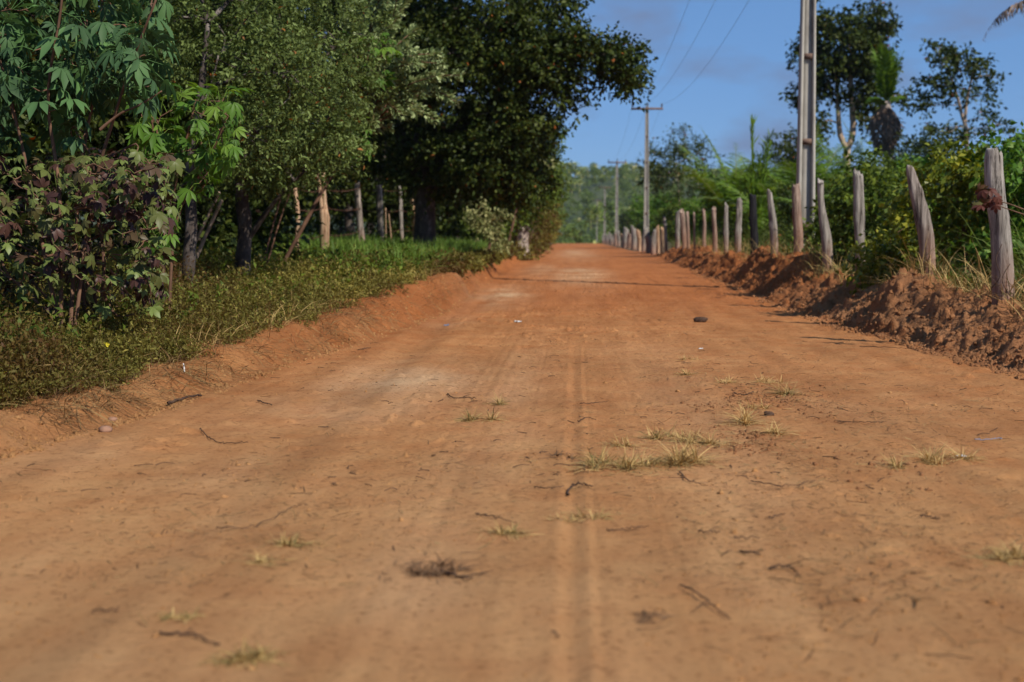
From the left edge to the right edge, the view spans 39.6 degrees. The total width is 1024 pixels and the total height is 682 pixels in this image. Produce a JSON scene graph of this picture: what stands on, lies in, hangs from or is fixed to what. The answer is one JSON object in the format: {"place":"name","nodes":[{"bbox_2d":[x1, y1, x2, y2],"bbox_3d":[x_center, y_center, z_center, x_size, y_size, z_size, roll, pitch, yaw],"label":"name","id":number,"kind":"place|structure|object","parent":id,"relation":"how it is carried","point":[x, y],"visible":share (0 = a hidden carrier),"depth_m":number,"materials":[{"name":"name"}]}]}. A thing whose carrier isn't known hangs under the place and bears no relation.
{"place":"outdoors","nodes":[
{"label":"outdoors","id":0,"kind":"place"},
{"bbox_2d":[40,245,304,330],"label":"ground","id":1,"kind":"structure","parent":0,"point":[172,281],"depth_m":15.00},
{"bbox_2d":[0,14,50,293],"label":"understory bush","id":2,"kind":"object","parent":1,"relation":"on","point":[22,127],"visible":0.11,"depth_m":10.05,"materials":[{"name":"green plant"}]},
{"bbox_2d":[0,35,128,267],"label":"understory bush","id":3,"kind":"object","parent":1,"relation":"on","point":[31,131],"visible":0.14,"depth_m":13.49,"materials":[{"name":"green plant"}]},
{"bbox_2d":[0,0,128,243],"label":"forest tree","id":4,"kind":"object","parent":1,"relation":"on","point":[3,181],"visible":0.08,"depth_m":14.11,"materials":[{"name":"green plant"}]},
{"bbox_2d":[7,0,170,200],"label":"forest tree","id":5,"kind":"object","parent":1,"relation":"on","point":[49,3],"visible":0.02,"depth_m":16.61,"materials":[{"name":"green plant"}]},
{"bbox_2d":[0,0,211,266],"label":"understory bush","id":6,"kind":"object","parent":1,"relation":"on","point":[131,121],"visible":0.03,"depth_m":16.82,"materials":[{"name":"green plant"}]},
{"bbox_2d":[40,182,179,255],"bbox_3d":[-7.284,-2.982,24.117,4.328,4.306,4.270,1,4,19],"label":"understory bush","id":7,"kind":"object","parent":1,"relation":"on","point":[111,236],"visible":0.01,"depth_m":23.45,"materials":[{"name":"green plant"}]},
{"bbox_2d":[46,0,337,247],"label":"forest tree","id":8,"kind":"object","parent":1,"relation":"on","point":[251,198],"visible":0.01,"depth_m":21.08,"materials":[{"name":"green plant"}]},
{"bbox_2d":[87,2,327,263],"bbox_3d":[-4.592,-2.535,19.132,4.220,4.199,4.163,-2,5,-27],"label":"understory bush","id":9,"kind":"object","parent":1,"relation":"on","point":[220,226],"visible":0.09,"depth_m":18.93,"materials":[{"name":"green plant"}]},
{"bbox_2d":[196,199,222,260],"bbox_3d":[-3.192,-0.985,14.625,0.468,0.947,0.053,0,4,3],"label":"stick","id":10,"kind":"object","parent":1,"relation":"on","point":[203,240],"visible":0.61,"depth_m":14.59,"materials":[{"name":"wood"}]},
{"bbox_2d":[0,234,450,409],"bbox_3d":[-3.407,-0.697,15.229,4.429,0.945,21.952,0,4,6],"label":"ground cover","id":11,"kind":"object","parent":1,"relation":"on","point":[20,372],"visible":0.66,"depth_m":10.00,"materials":[{"name":"green plant"}]},
{"bbox_2d":[80,0,379,287],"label":"bushy tree","id":12,"kind":"object","parent":1,"relation":"on","point":[252,104],"visible":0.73,"depth_m":13.66,"materials":[{"name":"green plant"}]},
{"bbox_2d":[132,0,347,199],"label":"forest tree","id":13,"kind":"object","parent":1,"relation":"on","point":[330,118],"visible":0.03,"depth_m":27.74,"materials":[{"name":"green plant"}]},
{"bbox_2d":[198,0,400,283],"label":"bushy tree","id":14,"kind":"object","parent":1,"relation":"on","point":[246,232],"visible":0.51,"depth_m":15.07,"materials":[{"name":"green plant"}]},
{"bbox_2d":[263,121,339,237],"bbox_3d":[-5.310,-3.108,29.252,3.636,3.667,3.686,-2,4,-22],"label":"understory bush","id":15,"kind":"object","parent":1,"relation":"on","point":[305,202],"visible":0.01,"depth_m":29.49,"materials":[{"name":"green plant"}]},
{"bbox_2d":[273,194,338,237],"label":"understory bush","id":16,"kind":"object","parent":1,"relation":"on","point":[301,205],"visible":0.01,"depth_m":39.20,"materials":[{"name":"green plant"}]},
{"bbox_2d":[317,173,329,249],"bbox_3d":[-3.056,-1.689,23.097,0.213,2.090,0.164,0,4,3],"label":"fence post","id":17,"kind":"object","parent":1,"relation":"on","point":[324,217],"visible":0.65,"depth_m":23.03,"materials":[{"name":"beige wood"}]},
{"bbox_2d":[262,31,402,273],"bbox_3d":[-1.965,-2.043,16.169,1.681,2.870,1.078,3,5,37],"label":"tree","id":18,"kind":"object","parent":1,"relation":"on","point":[388,83],"visible":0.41,"depth_m":15.86,"materials":[{"name":"plant"}]},
{"bbox_2d":[300,164,376,238],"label":"understory bush","id":19,"kind":"object","parent":1,"relation":"on","point":[316,227],"visible":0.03,"depth_m":44.65,"materials":[{"name":"green plant"}]},
{"bbox_2d":[354,180,364,241],"bbox_3d":[-3.097,-2.389,29.077,0.246,1.800,0.167,0,4,3],"label":"fence post","id":20,"kind":"object","parent":1,"relation":"on","point":[358,205],"visible":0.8,"depth_m":29.01,"materials":[{"name":"grey wood"}]},
{"bbox_2d":[285,0,465,260],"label":"tree","id":21,"kind":"object","parent":1,"relation":"on","point":[404,66],"visible":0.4,"depth_m":17.65,"materials":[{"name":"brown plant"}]},
{"bbox_2d":[302,16,452,238],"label":"forest tree","id":22,"kind":"object","parent":1,"relation":"on","point":[348,219],"depth_m":40.97,"materials":[{"name":"green plant"}]},
{"bbox_2d":[376,184,383,240],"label":"fence post","id":23,"kind":"object","parent":1,"relation":"on","point":[379,205],"visible":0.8,"depth_m":32.98,"materials":[{"name":"grey wood"}]},
{"bbox_2d":[310,85,450,240],"bbox_3d":[-3.551,-4.841,36.226,4.897,5.836,4.159,0,4,-4],"label":"forest tree","id":24,"kind":"object","parent":1,"relation":"on","point":[369,197],"visible":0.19,"depth_m":35.65,"materials":[{"name":"green plant"}]},
{"bbox_2d":[374,89,486,240],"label":"forest tree","id":25,"kind":"object","parent":1,"relation":"on","point":[441,229],"visible":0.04,"depth_m":45.94,"materials":[{"name":"green plant"}]},
{"bbox_2d":[293,0,657,247],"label":"broad tree","id":26,"kind":"object","parent":1,"relation":"on","point":[497,65],"visible":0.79,"depth_m":27.93,"materials":[{"name":"green plant"}]},
{"bbox_2d":[439,110,575,248],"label":"thicket shrub","id":27,"kind":"object","parent":1,"relation":"on","point":[526,221],"visible":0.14,"depth_m":46.56,"materials":[{"name":"green plant"}]},
{"bbox_2d":[0,255,519,464],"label":"earth bank","id":28,"kind":"structure","parent":0,"point":[28,423],"depth_m":10.22,"materials":[{"name":"brown soil"}]},
{"bbox_2d":[0,0,181,338],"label":"cassava plant","id":29,"kind":"object","parent":28,"relation":"on","point":[56,90],"visible":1,"depth_m":8.93,"materials":[{"name":"green plant"}]},
{"bbox_2d":[0,90,185,329],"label":"bellyache bush","id":30,"kind":"object","parent":28,"relation":"on","point":[142,275],"visible":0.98,"depth_m":8.80,"materials":[{"name":"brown plant"}]},
{"bbox_2d":[118,81,254,313],"bbox_3d":[-2.473,-0.979,10.586,1.252,1.932,1.111,0,4,3],"label":"cassava plant","id":31,"kind":"object","parent":28,"relation":"on","point":[154,140],"visible":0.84,"depth_m":10.36,"materials":[{"name":"green plant"}]},
{"bbox_2d":[0,259,451,405],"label":"dry grass","id":32,"kind":"structure","parent":28,"relation":"on","point":[270,314],"depth_m":10.37,"materials":[{"name":"green plant"}]},
{"bbox_2d":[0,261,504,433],"bbox_3d":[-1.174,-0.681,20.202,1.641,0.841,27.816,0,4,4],"label":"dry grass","id":33,"kind":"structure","parent":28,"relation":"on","point":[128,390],"depth_m":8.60,"materials":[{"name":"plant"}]},
{"bbox_2d":[408,243,518,279],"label":"ground cover","id":34,"kind":"object","parent":28,"relation":"on","point":[461,262],"visible":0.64,"depth_m":25.54,"materials":[{"name":"green plant"}]},
{"bbox_2d":[462,196,516,255],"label":"shrub","id":35,"kind":"object","parent":28,"relation":"on","point":[476,215],"visible":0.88,"depth_m":33.87,"materials":[{"name":"green plant"}]},
{"bbox_2d":[511,217,530,256],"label":"fence post","id":36,"kind":"object","parent":28,"relation":"on","point":[524,235],"visible":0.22,"depth_m":47.20,"materials":[{"name":"grey wood"}]},
{"bbox_2d":[485,195,566,260],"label":"thicket shrub","id":37,"kind":"object","parent":28,"relation":"on","point":[537,240],"visible":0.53,"depth_m":60.91,"materials":[{"name":"green plant"}]},
{"bbox_2d":[114,230,492,270],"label":"grass","id":38,"kind":"structure","parent":0,"point":[341,243],"depth_m":23.29,"materials":[{"name":"green plant"}]},
{"bbox_2d":[55,177,721,242],"bbox_3d":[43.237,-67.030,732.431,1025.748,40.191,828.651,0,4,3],"label":"hill","id":39,"kind":"structure","parent":0,"point":[598,193],"depth_m":475.73,"materials":[{"name":"green plant"}]},
{"bbox_2d":[397,162,851,242],"bbox_3d":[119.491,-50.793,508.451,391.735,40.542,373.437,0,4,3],"label":"distant forest","id":40,"kind":"object","parent":39,"relation":"on","point":[625,173],"visible":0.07,"depth_m":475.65,"materials":[{"name":"green plant"}]},
{"bbox_2d":[0,243,1023,681],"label":"road","id":41,"kind":"structure","parent":0,"point":[370,625],"depth_m":4.68,"materials":[{"name":"brown soil"}]},
{"bbox_2d":[153,606,205,624],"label":"grass tuft","id":42,"kind":"object","parent":41,"relation":"on","point":[171,616],"visible":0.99,"depth_m":3.36,"materials":[{"name":"beige plant"}]},
{"bbox_2d":[195,636,295,672],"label":"grass tuft","id":43,"kind":"object","parent":41,"relation":"on","point":[239,657],"visible":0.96,"depth_m":3.03,"materials":[{"name":"plant"}]},
{"bbox_2d":[226,532,331,550],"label":"grass tuft","id":44,"kind":"object","parent":41,"relation":"on","point":[292,540],"visible":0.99,"depth_m":4.16,"materials":[{"name":"beige plant"}]},
{"bbox_2d":[365,552,521,585],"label":"grass tuft","id":45,"kind":"object","parent":41,"relation":"on","point":[434,571],"visible":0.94,"depth_m":3.82,"materials":[{"name":"brown plant"}]},
{"bbox_2d":[446,406,510,423],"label":"grass tuft","id":46,"kind":"object","parent":41,"relation":"on","point":[468,419],"visible":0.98,"depth_m":7.06,"materials":[{"name":"plant"}]},
{"bbox_2d":[468,519,542,540],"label":"grass tuft","id":47,"kind":"object","parent":41,"relation":"on","point":[508,532],"visible":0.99,"depth_m":4.30,"materials":[{"name":"plant"}]},
{"bbox_2d":[0,279,1023,661],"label":"straw litter","id":48,"kind":"object","parent":41,"relation":"on","point":[650,499],"visible":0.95,"depth_m":4.73,"materials":[{"name":"brown plant"}]},
{"bbox_2d":[6,277,1023,681],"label":"pebbles","id":49,"kind":"object","parent":41,"relation":"on","point":[860,599],"visible":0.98,"depth_m":4.15,"materials":[{"name":"brown stone"}]},
{"bbox_2d":[28,276,1022,493],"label":"twig litter","id":50,"kind":"object","parent":41,"relation":"on","point":[573,422],"visible":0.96,"depth_m":6.83,"materials":[{"name":"brown wood"}]},
{"bbox_2d":[510,504,655,527],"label":"grass tuft","id":51,"kind":"object","parent":41,"relation":"on","point":[585,516],"visible":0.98,"depth_m":4.54,"materials":[{"name":"plant"}]},
{"bbox_2d":[526,440,706,480],"bbox_3d":[0.445,0.456,5.566,0.679,0.142,0.669,-3,5,-37],"label":"grass tuft","id":52,"kind":"object","parent":41,"relation":"on","point":[623,465],"visible":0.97,"depth_m":5.54,"materials":[{"name":"plant"}]},
{"bbox_2d":[603,423,749,448],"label":"grass tuft","id":53,"kind":"object","parent":41,"relation":"on","point":[654,436],"visible":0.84,"depth_m":6.34,"materials":[{"name":"plant"}]},
{"bbox_2d":[620,432,754,470],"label":"grass tuft","id":54,"kind":"object","parent":41,"relation":"on","point":[682,459],"visible":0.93,"depth_m":5.64,"materials":[{"name":"plant"}]},
{"bbox_2d":[667,425,785,448],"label":"grass tuft","id":55,"kind":"object","parent":41,"relation":"on","point":[707,443],"visible":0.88,"depth_m":6.21,"materials":[{"name":"plant"}]},
{"bbox_2d":[708,400,778,427],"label":"grass tuft","id":56,"kind":"object","parent":41,"relation":"on","point":[745,418],"visible":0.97,"depth_m":6.89,"materials":[{"name":"beige plant"}]},
{"bbox_2d":[658,374,972,495],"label":"soil crumbs","id":57,"kind":"object","parent":41,"relation":"on","point":[783,400],"visible":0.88,"depth_m":6.65,"materials":[{"name":"brown soil"}]},
{"bbox_2d":[889,442,994,467],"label":"grass tuft","id":58,"kind":"object","parent":41,"relation":"on","point":[933,460],"visible":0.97,"depth_m":5.76,"materials":[{"name":"plant"}]},
{"bbox_2d":[946,539,1023,567],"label":"grass tuft","id":59,"kind":"object","parent":41,"relation":"on","point":[1004,554],"visible":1,"depth_m":4.00,"materials":[{"name":"plant"}]},
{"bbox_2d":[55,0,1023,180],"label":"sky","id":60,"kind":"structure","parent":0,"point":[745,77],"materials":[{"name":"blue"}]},
{"bbox_2d":[602,241,700,250],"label":"ground","id":61,"kind":"structure","parent":0,"point":[669,244],"depth_m":92.86,"materials":[{"name":"orange soil"}]},
{"bbox_2d":[608,159,625,232],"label":"concrete pole","id":62,"kind":"object","parent":61,"relation":"on","point":[616,213],"visible":0.85,"depth_m":130.05,"materials":[{"name":"concrete"}]},
{"bbox_2d":[623,193,666,227],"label":"thicket bush","id":63,"kind":"object","parent":61,"relation":"on","point":[633,208],"visible":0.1,"depth_m":108.00,"materials":[{"name":"green plant"}]},
{"bbox_2d":[631,102,662,231],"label":"concrete pole","id":64,"kind":"object","parent":61,"relation":"on","point":[646,193],"visible":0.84,"depth_m":76.23,"materials":[{"name":"concrete"}]},
{"bbox_2d":[629,189,696,227],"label":"thicket bush","id":65,"kind":"object","parent":61,"relation":"on","point":[655,208],"visible":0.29,"depth_m":96.35,"materials":[{"name":"green plant"}]},
{"bbox_2d":[650,198,698,243],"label":"thicket bush","id":66,"kind":"object","parent":61,"relation":"on","point":[671,233],"visible":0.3,"depth_m":76.18,"materials":[{"name":"green plant"}]},
{"bbox_2d":[630,122,724,244],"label":"round tree","id":67,"kind":"object","parent":61,"relation":"on","point":[657,167],"visible":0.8,"depth_m":86.70,"materials":[{"name":"green plant"}]},
{"bbox_2d":[636,245,1023,379],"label":"earth bank","id":68,"kind":"structure","parent":0,"point":[691,258],"depth_m":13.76,"materials":[{"name":"brown soil"}]},
{"bbox_2d":[679,208,686,250],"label":"fence post","id":69,"kind":"object","parent":68,"relation":"on","point":[683,228],"visible":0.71,"depth_m":44.31,"materials":[{"name":"grey wood"}]},
{"bbox_2d":[712,206,717,251],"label":"fence post","id":70,"kind":"object","parent":68,"relation":"on","point":[714,231],"visible":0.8,"depth_m":35.69,"materials":[{"name":"grey wood"}]},
{"bbox_2d":[723,202,728,253],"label":"fence post","id":71,"kind":"object","parent":68,"relation":"on","point":[725,231],"visible":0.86,"depth_m":33.03,"materials":[{"name":"grey wood"}]},
{"bbox_2d":[734,198,741,252],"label":"fence post","id":72,"kind":"object","parent":68,"relation":"on","point":[738,227],"visible":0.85,"depth_m":30.71,"materials":[{"name":"grey wood"}]},
{"bbox_2d":[749,193,757,253],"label":"fence post","id":73,"kind":"object","parent":68,"relation":"on","point":[753,219],"visible":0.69,"depth_m":27.75,"materials":[{"name":"black wood"}]},
{"bbox_2d":[767,189,778,254],"bbox_3d":[4.588,-1.935,24.976,0.228,1.484,0.155,0,4,3],"label":"fence post","id":74,"kind":"object","parent":68,"relation":"on","point":[773,225],"visible":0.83,"depth_m":24.91,"materials":[{"name":"grey wood"}]},
{"bbox_2d":[792,183,802,252],"bbox_3d":[4.487,-1.724,22.330,0.205,1.536,0.172,0,4,3],"label":"fence post","id":75,"kind":"object","parent":68,"relation":"on","point":[797,217],"visible":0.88,"depth_m":22.26,"materials":[{"name":"grey wood"}]},
{"bbox_2d":[796,0,815,246],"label":"concrete pole","id":76,"kind":"object","parent":68,"relation":"on","point":[806,138],"visible":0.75,"depth_m":22.93,"materials":[{"name":"concrete"}]},
{"bbox_2d":[781,215,852,260],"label":"thicket shrub","id":77,"kind":"object","parent":68,"relation":"on","point":[808,229],"visible":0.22,"depth_m":22.62,"materials":[{"name":"green plant"}]},
{"bbox_2d":[817,178,833,272],"bbox_3d":[4.327,-1.420,19.626,0.252,1.666,0.162,0,4,3],"label":"fence post","id":78,"kind":"object","parent":68,"relation":"on","point":[826,240],"visible":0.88,"depth_m":19.57,"materials":[{"name":"grey wood"}]},
{"bbox_2d":[853,168,864,274],"bbox_3d":[4.266,-1.265,17.500,0.169,1.730,0.140,0,4,3],"label":"fence post","id":79,"kind":"object","parent":68,"relation":"on","point":[858,207],"visible":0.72,"depth_m":17.42,"materials":[{"name":"grey wood"}]},
{"bbox_2d":[805,141,934,268],"bbox_3d":[5.079,-1.769,19.925,1.786,2.088,2.293,0,4,3],"label":"thicket shrub","id":80,"kind":"object","parent":68,"relation":"on","point":[843,205],"visible":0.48,"depth_m":19.98,"materials":[{"name":"green plant"}]},
{"bbox_2d":[833,194,948,294],"bbox_3d":[4.359,-1.042,16.380,1.276,1.330,1.614,0,4,3],"label":"thicket shrub","id":81,"kind":"object","parent":68,"relation":"on","point":[891,247],"visible":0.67,"depth_m":16.11,"materials":[{"name":"green plant"}]},
{"bbox_2d":[906,165,935,274],"bbox_3d":[4.066,-1.040,14.118,0.332,1.411,0.170,0,4,3],"label":"fence post","id":82,"kind":"object","parent":68,"relation":"on","point":[922,220],"visible":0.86,"depth_m":14.05,"materials":[{"name":"grey wood"}]},
{"bbox_2d":[879,130,1023,285],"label":"thicket shrub","id":83,"kind":"object","parent":68,"relation":"on","point":[962,170],"visible":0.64,"depth_m":15.12,"materials":[{"name":"green plant"}]},
{"bbox_2d":[984,147,1014,304],"bbox_3d":[3.968,-0.769,11.577,0.278,1.606,0.179,0,4,3],"label":"fence post","id":84,"kind":"object","parent":68,"relation":"on","point":[999,227],"visible":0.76,"depth_m":11.51,"materials":[{"name":"grey wood"}]},
{"bbox_2d":[668,231,1023,321],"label":"dry grass","id":85,"kind":"structure","parent":0,"point":[959,280],"depth_m":13.92,"materials":[{"name":"plant"}]},
{"bbox_2d":[971,183,1023,214],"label":"leafy sprig","id":86,"kind":"object","parent":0,"point":[985,194],"visible":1,"depth_m":11.07,"materials":[{"name":"brown plant"}]},
{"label":"ground","id":87,"kind":"structure","parent":0,"visible":0},
{"bbox_2d":[673,196,712,238],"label":"thicket bush","id":88,"kind":"object","parent":87,"relation":"on","point":[698,218],"visible":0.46,"depth_m":66.65,"materials":[{"name":"green plant"}]},
{"bbox_2d":[696,171,743,245],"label":"thicket bush","id":89,"kind":"object","parent":87,"relation":"on","point":[709,206],"visible":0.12,"depth_m":51.82,"materials":[{"name":"green plant"}]},
{"bbox_2d":[667,133,793,227],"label":"young palm","id":90,"kind":"object","parent":87,"relation":"on","point":[731,176],"visible":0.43,"depth_m":51.11,"materials":[{"name":"green plant"}]},
{"bbox_2d":[689,178,789,229],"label":"young palm","id":91,"kind":"object","parent":87,"relation":"on","point":[747,201],"visible":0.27,"depth_m":40.41,"materials":[{"name":"green plant"}]},
{"bbox_2d":[717,186,766,244],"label":"thicket bush","id":92,"kind":"object","parent":87,"relation":"on","point":[730,233],"visible":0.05,"depth_m":45.60,"materials":[{"name":"green plant"}]},
{"bbox_2d":[738,114,776,237],"bbox_3d":[6.821,-4.562,39.517,1.190,3.502,0.681,0,4,3],"label":"spear palm","id":93,"kind":"object","parent":87,"relation":"on","point":[763,180],"visible":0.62,"depth_m":39.48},
{"bbox_2d":[730,177,792,241],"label":"thicket bush","id":94,"kind":"object","parent":87,"relation":"on","point":[779,189],"visible":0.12,"depth_m":41.64,"materials":[{"name":"green plant"}]},
{"bbox_2d":[758,178,824,246],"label":"thicket bush","id":95,"kind":"object","parent":87,"relation":"on","point":[782,208],"visible":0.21,"depth_m":36.99,"materials":[{"name":"green plant"}]},
{"bbox_2d":[754,122,840,183],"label":"dark tree","id":96,"kind":"object","parent":87,"relation":"on","point":[787,147],"visible":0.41,"depth_m":64.63,"materials":[{"name":"green plant"}]},
{"bbox_2d":[732,123,889,189],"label":"young palm","id":97,"kind":"object","parent":87,"relation":"on","point":[817,176],"visible":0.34,"depth_m":44.62,"materials":[{"name":"green plant"}]},
{"bbox_2d":[668,193,1023,289],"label":"tall grass","id":98,"kind":"structure","parent":87,"relation":"on","point":[1021,262],"depth_m":16.21,"materials":[{"name":"green plant"}]},
{"bbox_2d":[778,0,915,173],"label":"pale trunk tree","id":99,"kind":"object","parent":87,"relation":"on","point":[862,34],"visible":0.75,"depth_m":56.36,"materials":[{"name":"green plant"}]},
{"bbox_2d":[699,230,1023,299],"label":"undergrowth","id":100,"kind":"object","parent":87,"relation":"on","point":[835,259],"visible":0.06,"depth_m":20.09,"materials":[{"name":"green plant"}]},
{"bbox_2d":[815,117,917,176],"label":"young palm","id":101,"kind":"object","parent":87,"relation":"on","point":[858,157],"visible":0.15,"depth_m":53.25,"materials":[{"name":"green plant"}]},
{"bbox_2d":[824,150,922,227],"bbox_3d":[7.583,-2.730,29.448,2.738,2.428,2.018,-1,4,-16],"label":"thicket bush","id":102,"kind":"object","parent":87,"relation":"on","point":[893,166],"visible":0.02,"depth_m":29.28,"materials":[{"name":"green plant"}]},
{"bbox_2d":[863,38,906,166],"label":"tall palm","id":103,"kind":"object","parent":87,"relation":"on","point":[884,117],"visible":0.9,"depth_m":52.71,"materials":[{"name":"green plant"}]},
{"bbox_2d":[868,123,967,167],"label":"dark tree","id":104,"kind":"object","parent":87,"relation":"on","point":[916,147],"visible":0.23,"depth_m":43.06,"materials":[{"name":"green plant"}]},
{"bbox_2d":[902,38,1018,150],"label":"sparse tree","id":105,"kind":"object","parent":87,"relation":"on","point":[950,58],"visible":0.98,"depth_m":50.64,"materials":[{"name":"green plant"}]},
{"bbox_2d":[946,119,1023,286],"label":"thicket shrub","id":106,"kind":"object","parent":87,"relation":"on","point":[1011,167],"visible":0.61,"depth_m":14.51,"materials":[{"name":"green plant"}]},
{"bbox_2d":[982,0,1023,40],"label":"tall palm","id":107,"kind":"object","parent":87,"relation":"on","point":[1006,13],"visible":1,"depth_m":30.91,"materials":[{"name":"grey plant"}]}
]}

